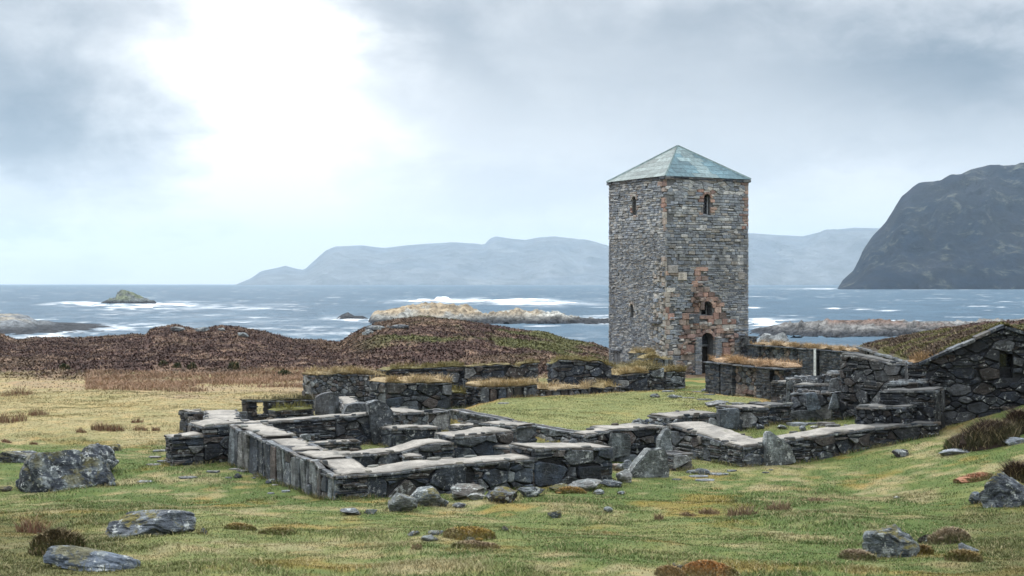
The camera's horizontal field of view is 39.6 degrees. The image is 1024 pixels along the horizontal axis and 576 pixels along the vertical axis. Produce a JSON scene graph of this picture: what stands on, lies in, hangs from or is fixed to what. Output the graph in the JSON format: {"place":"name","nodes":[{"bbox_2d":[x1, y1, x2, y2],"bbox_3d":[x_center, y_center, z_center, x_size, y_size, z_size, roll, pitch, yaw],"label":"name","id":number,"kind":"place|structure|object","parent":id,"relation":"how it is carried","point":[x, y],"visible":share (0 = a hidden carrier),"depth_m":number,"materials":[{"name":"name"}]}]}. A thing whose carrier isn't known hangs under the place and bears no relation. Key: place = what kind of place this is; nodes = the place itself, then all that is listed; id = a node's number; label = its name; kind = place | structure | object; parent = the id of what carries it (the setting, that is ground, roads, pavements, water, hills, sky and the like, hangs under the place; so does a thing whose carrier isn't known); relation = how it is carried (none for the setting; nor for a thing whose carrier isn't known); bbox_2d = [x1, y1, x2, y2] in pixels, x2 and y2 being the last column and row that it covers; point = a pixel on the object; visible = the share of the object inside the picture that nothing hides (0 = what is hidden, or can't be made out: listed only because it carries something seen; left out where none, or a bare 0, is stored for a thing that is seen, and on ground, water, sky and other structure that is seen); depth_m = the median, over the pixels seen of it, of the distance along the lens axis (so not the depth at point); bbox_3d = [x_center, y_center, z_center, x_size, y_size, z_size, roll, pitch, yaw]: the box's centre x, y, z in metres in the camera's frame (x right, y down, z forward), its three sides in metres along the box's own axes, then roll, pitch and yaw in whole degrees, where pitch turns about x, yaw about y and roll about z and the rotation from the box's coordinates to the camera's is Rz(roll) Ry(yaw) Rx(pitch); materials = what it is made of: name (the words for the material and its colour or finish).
{"place":"outdoors","nodes":[
{"label":"outdoors","id":0,"kind":"place"},
{"bbox_2d":[101,290,155,303],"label":"island","id":1,"kind":"structure","parent":0,"point":[123,296],"depth_m":870.70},
{"bbox_2d":[0,316,1023,575],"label":"ground","id":2,"kind":"structure","parent":0,"point":[880,468],"depth_m":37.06,"materials":[{"name":"plant"}]},
{"bbox_2d":[0,408,27,422],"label":"rush tussock","id":3,"kind":"object","parent":2,"relation":"on","point":[12,420],"visible":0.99,"depth_m":54.14,"materials":[{"name":"beige plant"}]},
{"bbox_2d":[0,450,39,462],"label":"boulder","id":4,"kind":"object","parent":2,"relation":"on","point":[14,456],"visible":0.57,"depth_m":43.50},
{"bbox_2d":[14,513,51,533],"bbox_3d":[-9.443,4.638,27.995,0.860,0.460,0.574,0,0,-12],"label":"rush tussock","id":5,"kind":"object","parent":2,"relation":"on","point":[23,527],"visible":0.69,"depth_m":27.94,"materials":[{"name":"brown plant"}]},
{"bbox_2d":[25,526,87,556],"bbox_3d":[-7.192,4.148,22.508,1.003,0.779,0.682,0,0,0],"label":"grass mound","id":6,"kind":"object","parent":2,"relation":"on","point":[41,543],"depth_m":22.37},
{"bbox_2d":[18,450,115,492],"bbox_3d":[-12.155,5.313,38.650,2.068,1.889,2.405,0,0,45],"label":"boulder","id":7,"kind":"object","parent":2,"relation":"on","point":[48,471],"visible":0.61,"depth_m":38.02,"materials":[{"name":"stone"}]},
{"bbox_2d":[43,545,140,571],"bbox_3d":[-5.851,3.814,19.815,1.359,0.442,0.674,0,0,0],"label":"boulder","id":8,"kind":"object","parent":2,"relation":"on","point":[66,556],"visible":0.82,"depth_m":19.71,"materials":[{"name":"stone"}]},
{"bbox_2d":[81,443,118,469],"bbox_3d":[-12.102,5.235,41.595,1.324,1.426,1.014,0,0,40],"label":"boulder","id":9,"kind":"object","parent":2,"relation":"on","point":[106,453],"visible":0.2,"depth_m":41.29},
{"bbox_2d":[105,509,195,537],"bbox_3d":[-6.369,4.197,25.163,1.593,0.568,1.027,0,0,0],"label":"boulder","id":10,"kind":"object","parent":2,"relation":"on","point":[151,522],"visible":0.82,"depth_m":24.93,"materials":[{"name":"stone"}]},
{"bbox_2d":[164,431,203,465],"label":"ruined wall","id":11,"kind":"structure","parent":2,"relation":"on","point":[185,448],"depth_m":42.62,"materials":[{"name":"stone"}]},
{"bbox_2d":[84,366,329,391],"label":"moor grass","id":12,"kind":"structure","parent":2,"relation":"on","point":[126,383],"depth_m":81.22,"materials":[{"name":"plant"}]},
{"bbox_2d":[187,418,235,463],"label":"ruined wall","id":13,"kind":"structure","parent":2,"relation":"on","point":[216,433],"depth_m":43.06,"materials":[{"name":"stone"}]},
{"bbox_2d":[178,409,247,431],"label":"ruined wall","id":14,"kind":"structure","parent":2,"relation":"on","point":[187,416],"depth_m":51.55,"materials":[{"name":"stone"}]},
{"bbox_2d":[203,409,240,420],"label":"ruined wall","id":15,"kind":"structure","parent":2,"relation":"on","point":[231,415],"depth_m":49.13,"materials":[{"name":"stone"}]},
{"bbox_2d":[224,522,256,530],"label":"grass mound","id":16,"kind":"object","parent":2,"relation":"on","point":[241,526],"depth_m":26.11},
{"bbox_2d":[240,392,315,420],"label":"ruined wall","id":17,"kind":"structure","parent":2,"relation":"on","point":[249,406],"depth_m":55.73,"materials":[{"name":"stone"}]},
{"bbox_2d":[258,526,297,534],"bbox_3d":[-4.232,4.395,25.701,0.716,0.182,0.447,0,0,0],"label":"grass mound","id":18,"kind":"object","parent":2,"relation":"on","point":[283,530],"depth_m":25.59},
{"bbox_2d":[267,400,312,418],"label":"ruined wall","id":19,"kind":"structure","parent":2,"relation":"on","point":[281,411],"depth_m":54.43,"materials":[{"name":"stone"}]},
{"bbox_2d":[227,422,371,498],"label":"ruined wall","id":20,"kind":"structure","parent":2,"relation":"on","point":[267,450],"depth_m":39.12,"materials":[{"name":"stone"}]},
{"bbox_2d":[255,411,370,443],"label":"ruined wall","id":21,"kind":"structure","parent":2,"relation":"on","point":[349,425],"depth_m":47.01,"materials":[{"name":"stone"}]},
{"bbox_2d":[315,392,333,414],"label":"standing slab","id":22,"kind":"structure","parent":2,"relation":"on","point":[322,401],"depth_m":58.13,"materials":[{"name":"stone"}]},
{"bbox_2d":[308,439,361,450],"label":"ruined wall","id":23,"kind":"structure","parent":2,"relation":"on","point":[344,444],"depth_m":44.77,"materials":[{"name":"stone"}]},
{"bbox_2d":[302,364,388,410],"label":"cloister wall","id":24,"kind":"structure","parent":2,"relation":"on","point":[338,381],"depth_m":60.69,"materials":[{"name":"stone"}]},
{"bbox_2d":[339,396,359,412],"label":"ruined wall","id":25,"kind":"structure","parent":2,"relation":"on","point":[344,401],"depth_m":54.33,"materials":[{"name":"stone"}]},
{"bbox_2d":[329,394,339,413],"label":"standing slab","id":26,"kind":"structure","parent":25,"relation":"on","point":[334,406],"depth_m":54.09,"materials":[{"name":"stone"}]},
{"bbox_2d":[340,402,366,413],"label":"standing slab","id":27,"kind":"structure","parent":25,"relation":"on","point":[353,407],"depth_m":50.70,"materials":[{"name":"stone"}]},
{"bbox_2d":[366,399,392,444],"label":"standing slab","id":28,"kind":"structure","parent":2,"relation":"on","point":[380,413],"depth_m":47.52,"materials":[{"name":"stone"}]},
{"bbox_2d":[328,438,456,466],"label":"ruined wall","id":29,"kind":"structure","parent":2,"relation":"on","point":[429,447],"depth_m":42.06,"materials":[{"name":"stone"}]},
{"bbox_2d":[388,493,416,511],"bbox_3d":[-2.507,4.923,32.523,0.698,0.513,0.554,0,0,0],"label":"boulder","id":30,"kind":"object","parent":2,"relation":"on","point":[397,502],"visible":0.9,"depth_m":32.38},
{"bbox_2d":[368,372,452,409],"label":"grass topped block","id":31,"kind":"structure","parent":2,"relation":"on","point":[416,392],"depth_m":59.46,"materials":[{"name":"stone"}]},
{"bbox_2d":[379,424,441,446],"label":"ruined wall","id":32,"kind":"structure","parent":2,"relation":"on","point":[393,435],"depth_m":46.97,"materials":[{"name":"stone"}]},
{"bbox_2d":[391,407,432,424],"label":"ruined wall","id":33,"kind":"structure","parent":2,"relation":"on","point":[404,416],"depth_m":49.15,"materials":[{"name":"stone"}]},
{"bbox_2d":[316,453,537,500],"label":"ruined wall","id":34,"kind":"structure","parent":2,"relation":"on","point":[445,474],"depth_m":37.09,"materials":[{"name":"stone"}]},
{"bbox_2d":[377,360,477,390],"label":"cloister wall","id":35,"kind":"structure","parent":2,"relation":"on","point":[456,370],"depth_m":62.84,"materials":[{"name":"stone"}]},
{"bbox_2d":[411,486,444,505],"bbox_3d":[-2.021,4.982,33.710,0.874,0.543,0.628,0,0,0],"label":"boulder","id":36,"kind":"object","parent":2,"relation":"on","point":[425,495],"visible":0.84,"depth_m":33.52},
{"bbox_2d":[420,408,450,430],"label":"ruined wall","id":37,"kind":"structure","parent":2,"relation":"on","point":[438,417],"depth_m":51.82,"materials":[{"name":"stone"}]},
{"bbox_2d":[450,384,469,407],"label":"stone wall","id":38,"kind":"structure","parent":2,"relation":"on","point":[458,396],"depth_m":61.12,"materials":[{"name":"stone"}]},
{"bbox_2d":[448,420,480,430],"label":"ruined wall","id":39,"kind":"structure","parent":2,"relation":"on","point":[463,425],"depth_m":47.51,"materials":[{"name":"stone"}]},
{"bbox_2d":[442,525,495,540],"bbox_3d":[-0.724,4.253,24.205,0.936,0.434,0.596,0,0,0],"label":"grass mound","id":40,"kind":"object","parent":2,"relation":"on","point":[457,532],"depth_m":24.04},
{"bbox_2d":[451,483,486,499],"bbox_3d":[-1.094,5.134,35.728,1.018,0.430,0.613,0,0,-23],"label":"boulder","id":41,"kind":"object","parent":2,"relation":"on","point":[461,490],"visible":0.83,"depth_m":35.51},
{"bbox_2d":[434,426,515,457],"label":"ruined wall","id":42,"kind":"structure","parent":2,"relation":"on","point":[481,441],"depth_m":43.22,"materials":[{"name":"stone"}]},
{"bbox_2d":[450,540,499,549],"bbox_3d":[-0.599,4.146,22.752,0.815,0.245,0.508,0,0,0],"label":"grass mound","id":43,"kind":"object","parent":2,"relation":"on","point":[475,544],"depth_m":22.61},
{"bbox_2d":[448,409,521,422],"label":"retaining wall","id":44,"kind":"structure","parent":2,"relation":"on","point":[463,415],"depth_m":53.25,"materials":[{"name":"stone"}]},
{"bbox_2d":[465,376,537,406],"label":"grass topped block","id":45,"kind":"structure","parent":2,"relation":"on","point":[480,391],"depth_m":61.50,"materials":[{"name":"stone"}]},
{"bbox_2d":[464,357,539,395],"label":"cloister wall","id":46,"kind":"structure","parent":2,"relation":"on","point":[526,369],"depth_m":64.46,"materials":[{"name":"stone"}]},
{"bbox_2d":[490,486,517,502],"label":"boulder","id":47,"kind":"object","parent":2,"relation":"on","point":[503,494],"visible":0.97,"depth_m":33.73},
{"bbox_2d":[478,420,536,442],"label":"ruined wall","id":48,"kind":"structure","parent":2,"relation":"on","point":[525,432],"depth_m":46.69,"materials":[{"name":"stone"}]},
{"bbox_2d":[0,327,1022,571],"bbox_3d":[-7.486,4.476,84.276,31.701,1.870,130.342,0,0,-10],"label":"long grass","id":49,"kind":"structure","parent":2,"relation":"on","point":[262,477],"depth_m":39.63,"materials":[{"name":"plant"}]},
{"bbox_2d":[0,315,1023,400],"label":"heather","id":50,"kind":"object","parent":2,"relation":"on","point":[80,368],"visible":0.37,"depth_m":115.76,"materials":[{"name":"brown plant"}]},
{"bbox_2d":[517,487,544,496],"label":"boulder","id":51,"kind":"object","parent":2,"relation":"on","point":[531,491],"visible":0.95,"depth_m":35.72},
{"bbox_2d":[521,421,576,442],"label":"retaining wall","id":52,"kind":"structure","parent":2,"relation":"on","point":[548,432],"depth_m":48.09,"materials":[{"name":"stone"}]},
{"bbox_2d":[509,442,613,486],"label":"ruined wall","id":53,"kind":"structure","parent":2,"relation":"on","point":[558,463],"depth_m":38.98,"materials":[{"name":"stone"}]},
{"bbox_2d":[536,380,592,395],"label":"grass topped block","id":54,"kind":"structure","parent":2,"relation":"on","point":[545,389],"depth_m":63.73,"materials":[{"name":"plant"}]},
{"bbox_2d":[554,486,586,493],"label":"grass mound","id":55,"kind":"object","parent":2,"relation":"on","point":[568,489],"depth_m":37.15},
{"bbox_2d":[546,354,612,393],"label":"cloister wall","id":56,"kind":"structure","parent":2,"relation":"on","point":[568,369],"depth_m":66.38,"materials":[{"name":"stone"}]},
{"bbox_2d":[568,478,601,489],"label":"boulder","id":57,"kind":"object","parent":2,"relation":"on","point":[589,484],"visible":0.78,"depth_m":38.12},
{"bbox_2d":[570,427,616,445],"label":"ruined wall","id":58,"kind":"structure","parent":2,"relation":"on","point":[598,435],"depth_m":43.50,"materials":[{"name":"stone"}]},
{"bbox_2d":[591,378,621,393],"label":"grass topped block","id":59,"kind":"structure","parent":2,"relation":"on","point":[599,386],"depth_m":65.86,"materials":[{"name":"plant"}]},
{"bbox_2d":[609,432,630,458],"bbox_3d":[3.307,4.831,43.667,0.720,0.822,0.232,0,0,-26],"label":"standing slab","id":60,"kind":"object","parent":2,"relation":"on","point":[620,444],"depth_m":43.57,"materials":[{"name":"stone"}]},
{"bbox_2d":[590,423,669,461],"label":"ruined wall","id":61,"kind":"structure","parent":2,"relation":"on","point":[642,436],"depth_m":44.44,"materials":[{"name":"stone"}]},
{"bbox_2d":[611,364,648,391],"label":"grass topped block","id":62,"kind":"structure","parent":2,"relation":"on","point":[628,379],"depth_m":67.41,"materials":[{"name":"stone"}]},
{"bbox_2d":[627,346,655,363],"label":"stub wall","id":63,"kind":"structure","parent":2,"relation":"on","point":[633,353],"depth_m":82.33,"materials":[{"name":"stone"}]},
{"bbox_2d":[628,446,668,477],"bbox_3d":[3.857,5.188,40.995,1.325,1.182,0.442,0,0,-16],"label":"standing slab","id":64,"kind":"object","parent":2,"relation":"on","point":[650,462],"depth_m":40.85,"materials":[{"name":"stone"}]},
{"bbox_2d":[634,361,665,390],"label":"stub wall","id":65,"kind":"structure","parent":2,"relation":"on","point":[655,377],"depth_m":68.81,"materials":[{"name":"stone"}]},
{"bbox_2d":[636,352,673,366],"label":"stub wall","id":66,"kind":"structure","parent":2,"relation":"on","point":[655,357],"depth_m":78.27,"materials":[{"name":"plant"}]},
{"bbox_2d":[656,429,672,450],"bbox_3d":[4.697,4.718,43.823,0.486,0.724,0.326,0,0,-21],"label":"standing slab","id":67,"kind":"object","parent":2,"relation":"on","point":[663,439],"depth_m":43.70,"materials":[{"name":"stone"}]},
{"bbox_2d":[654,565,686,575],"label":"grass mound","id":68,"kind":"object","parent":2,"relation":"on","point":[667,570],"depth_m":18.90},
{"bbox_2d":[660,363,687,389],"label":"stub wall","id":69,"kind":"structure","parent":2,"relation":"on","point":[674,376],"depth_m":69.98,"materials":[{"name":"stone"}]},
{"bbox_2d":[606,145,750,374],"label":"stone tower","id":70,"kind":"structure","parent":2,"relation":"on","point":[678,259],"depth_m":89.94,"materials":[{"name":"grey stone"}]},
{"bbox_2d":[666,451,692,470],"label":"ruined wall","id":71,"kind":"structure","parent":2,"relation":"on","point":[678,459],"depth_m":42.44,"materials":[{"name":"stone"}]},
{"bbox_2d":[647,409,716,425],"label":"ruined wall","id":72,"kind":"structure","parent":2,"relation":"on","point":[690,415],"depth_m":49.21,"materials":[{"name":"stone"}]},
{"bbox_2d":[680,559,738,575],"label":"grass mound","id":73,"kind":"object","parent":2,"relation":"on","point":[704,567],"depth_m":19.06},
{"bbox_2d":[667,421,763,466],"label":"ruined wall","id":74,"kind":"structure","parent":2,"relation":"on","point":[700,440],"depth_m":45.16,"materials":[{"name":"stone"}]},
{"bbox_2d":[717,407,740,428],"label":"standing slab","id":75,"kind":"structure","parent":2,"relation":"on","point":[728,418],"depth_m":49.11,"materials":[{"name":"stone"}]},
{"bbox_2d":[715,403,769,430],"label":"ruined wall","id":76,"kind":"structure","parent":2,"relation":"on","point":[750,414],"depth_m":50.58,"materials":[{"name":"stone"}]},
{"bbox_2d":[724,502,761,516],"bbox_3d":[5.038,4.876,31.292,0.665,0.393,0.712,0,0,42],"label":"rush tussock","id":77,"kind":"object","parent":2,"relation":"on","point":[730,512],"visible":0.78,"depth_m":31.25,"materials":[{"name":"beige plant"}]},
{"bbox_2d":[740,336,758,358],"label":"nave wall","id":78,"kind":"structure","parent":2,"relation":"on","point":[745,340],"depth_m":90.15,"materials":[{"name":"stone"}]},
{"bbox_2d":[703,353,802,399],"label":"nave wall","id":79,"kind":"structure","parent":2,"relation":"on","point":[737,375],"depth_m":64.09,"materials":[{"name":"stone"}]},
{"bbox_2d":[747,401,792,423],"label":"ruined wall","id":80,"kind":"structure","parent":2,"relation":"on","point":[778,412],"depth_m":51.58,"materials":[{"name":"stone"}]},
{"bbox_2d":[770,380,785,402],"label":"nave wall","id":81,"kind":"structure","parent":2,"relation":"on","point":[778,391],"depth_m":59.74,"materials":[{"name":"stone"}]},
{"bbox_2d":[762,431,795,465],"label":"standing slab","id":82,"kind":"structure","parent":2,"relation":"on","point":[778,450],"depth_m":43.57,"materials":[{"name":"stone"}]},
{"bbox_2d":[721,424,878,466],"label":"ruined wall","id":83,"kind":"structure","parent":2,"relation":"on","point":[824,443],"depth_m":44.76,"materials":[{"name":"stone"}]},
{"bbox_2d":[785,375,816,402],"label":"rubble bank","id":84,"kind":"structure","parent":2,"relation":"on","point":[792,381],"depth_m":54.56,"materials":[{"name":"stone"}]},
{"bbox_2d":[746,338,859,375],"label":"nave wall","id":85,"kind":"structure","parent":2,"relation":"on","point":[828,358],"depth_m":80.51,"materials":[{"name":"stone"}]},
{"bbox_2d":[793,382,828,392],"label":"rubble bank","id":86,"kind":"structure","parent":2,"relation":"on","point":[816,386],"depth_m":53.14,"materials":[{"name":"stone"}]},
{"bbox_2d":[805,393,820,410],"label":"standing slab","id":87,"kind":"structure","parent":2,"relation":"on","point":[812,401],"depth_m":51.39,"materials":[{"name":"stone"}]},
{"bbox_2d":[790,389,841,420],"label":"rubble bank","id":88,"kind":"structure","parent":2,"relation":"on","point":[799,410],"depth_m":52.05,"materials":[{"name":"stone"}]},
{"bbox_2d":[815,370,841,415],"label":"rubble bank","id":89,"kind":"structure","parent":2,"relation":"on","point":[827,376],"depth_m":53.11,"materials":[{"name":"stone"}]},
{"bbox_2d":[837,548,876,561],"bbox_3d":[5.218,4.052,21.444,0.623,0.268,0.403,0,0,0],"label":"grass mound","id":90,"kind":"object","parent":2,"relation":"on","point":[856,554],"depth_m":21.34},
{"bbox_2d":[839,353,906,419],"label":"ruined wall","id":91,"kind":"structure","parent":2,"relation":"on","point":[865,379],"depth_m":50.47,"materials":[{"name":"stone"}]},
{"bbox_2d":[854,403,917,424],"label":"ruined wall","id":92,"kind":"structure","parent":2,"relation":"on","point":[875,413],"depth_m":46.40,"materials":[{"name":"stone"}]},
{"bbox_2d":[862,524,919,557],"bbox_3d":[5.977,4.093,22.369,0.844,0.741,0.760,0,0,22],"label":"boulder","id":93,"kind":"object","parent":2,"relation":"on","point":[888,540],"visible":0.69,"depth_m":22.10,"materials":[{"name":"stone"}]},
{"bbox_2d":[865,421,940,446],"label":"ruined wall","id":94,"kind":"structure","parent":2,"relation":"on","point":[893,432],"depth_m":45.84,"materials":[{"name":"stone"}]},
{"bbox_2d":[886,379,929,389],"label":"ruined wall","id":95,"kind":"structure","parent":2,"relation":"on","point":[907,384],"depth_m":47.27,"materials":[{"name":"stone"}]},
{"bbox_2d":[878,386,949,430],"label":"ruined wall","id":96,"kind":"structure","parent":2,"relation":"on","point":[929,401],"depth_m":46.58,"materials":[{"name":"stone"}]},
{"bbox_2d":[855,321,1023,425],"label":"gabled building","id":97,"kind":"structure","parent":2,"relation":"on","point":[978,370],"depth_m":47.50,"materials":[{"name":"stone"}]},
{"bbox_2d":[926,526,970,544],"bbox_3d":[7.686,4.441,25.027,0.809,0.528,0.542,0,0,0],"label":"grass mound","id":98,"kind":"object","parent":2,"relation":"on","point":[950,534],"depth_m":24.90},
{"bbox_2d":[943,549,983,561],"bbox_3d":[6.601,3.960,20.803,0.603,0.303,0.384,0,0,0],"label":"grass mound","id":99,"kind":"object","parent":2,"relation":"on","point":[964,555],"depth_m":20.70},
{"bbox_2d":[953,471,993,483],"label":"rock","id":100,"kind":"object","parent":2,"relation":"on","point":[976,477],"depth_m":37.39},
{"bbox_2d":[949,416,1021,451],"bbox_3d":[14.105,4.501,42.227,2.153,1.436,1.504,0,0,0],"label":"grass mound","id":101,"kind":"object","parent":2,"relation":"on","point":[986,433],"depth_m":41.91,"materials":[{"name":"plant"}]},
{"bbox_2d":[978,470,1023,507],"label":"boulder","id":102,"kind":"object","parent":2,"relation":"on","point":[1001,488],"visible":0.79,"depth_m":31.21,"materials":[{"name":"stone"}]},
{"bbox_2d":[994,458,1023,482],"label":"grass mound","id":103,"kind":"object","parent":2,"relation":"on","point":[1015,470],"depth_m":35.40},
{"bbox_2d":[1000,406,1023,434],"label":"grass mound","id":104,"kind":"object","parent":2,"relation":"on","point":[1017,415],"depth_m":42.83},
{"bbox_2d":[0,284,1023,347],"bbox_3d":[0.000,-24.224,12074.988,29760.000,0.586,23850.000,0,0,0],"label":"sea","id":105,"kind":"structure","parent":0,"point":[314,312],"depth_m":789.55,"materials":[{"name":"liquid"}]},
{"bbox_2d":[0,313,110,334],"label":"shore rock","id":106,"kind":"object","parent":105,"relation":"in","point":[17,324],"visible":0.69,"depth_m":368.24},
{"bbox_2d":[94,297,776,323],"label":"surf","id":107,"kind":"structure","parent":105,"relation":"on","point":[437,299],"depth_m":963.69,"materials":[{"name":"white liquid"}]},
{"bbox_2d":[368,302,608,323],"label":"rocky islet","id":108,"kind":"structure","parent":105,"relation":"in","point":[467,312],"depth_m":444.49,"materials":[{"name":"stone"}]},
{"bbox_2d":[0,0,1023,283],"label":"sky","id":109,"kind":"structure","parent":0,"point":[142,141],"materials":[{"name":"grey"}]},
{"bbox_2d":[236,228,879,284],"bbox_3d":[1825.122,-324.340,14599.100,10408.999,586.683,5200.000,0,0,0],"label":"hills","id":110,"kind":"structure","parent":0,"point":[828,257],"depth_m":12875.90,"materials":[{"name":"stone"}]},
{"bbox_2d":[749,318,1023,337],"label":"rocky shore","id":111,"kind":"structure","parent":0,"point":[827,327],"depth_m":340.32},
{"bbox_2d":[837,163,1023,288],"bbox_3d":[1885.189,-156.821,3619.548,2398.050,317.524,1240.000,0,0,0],"label":"mountain","id":112,"kind":"structure","parent":0,"point":[964,230],"depth_m":3251.79,"materials":[{"name":"stone"}]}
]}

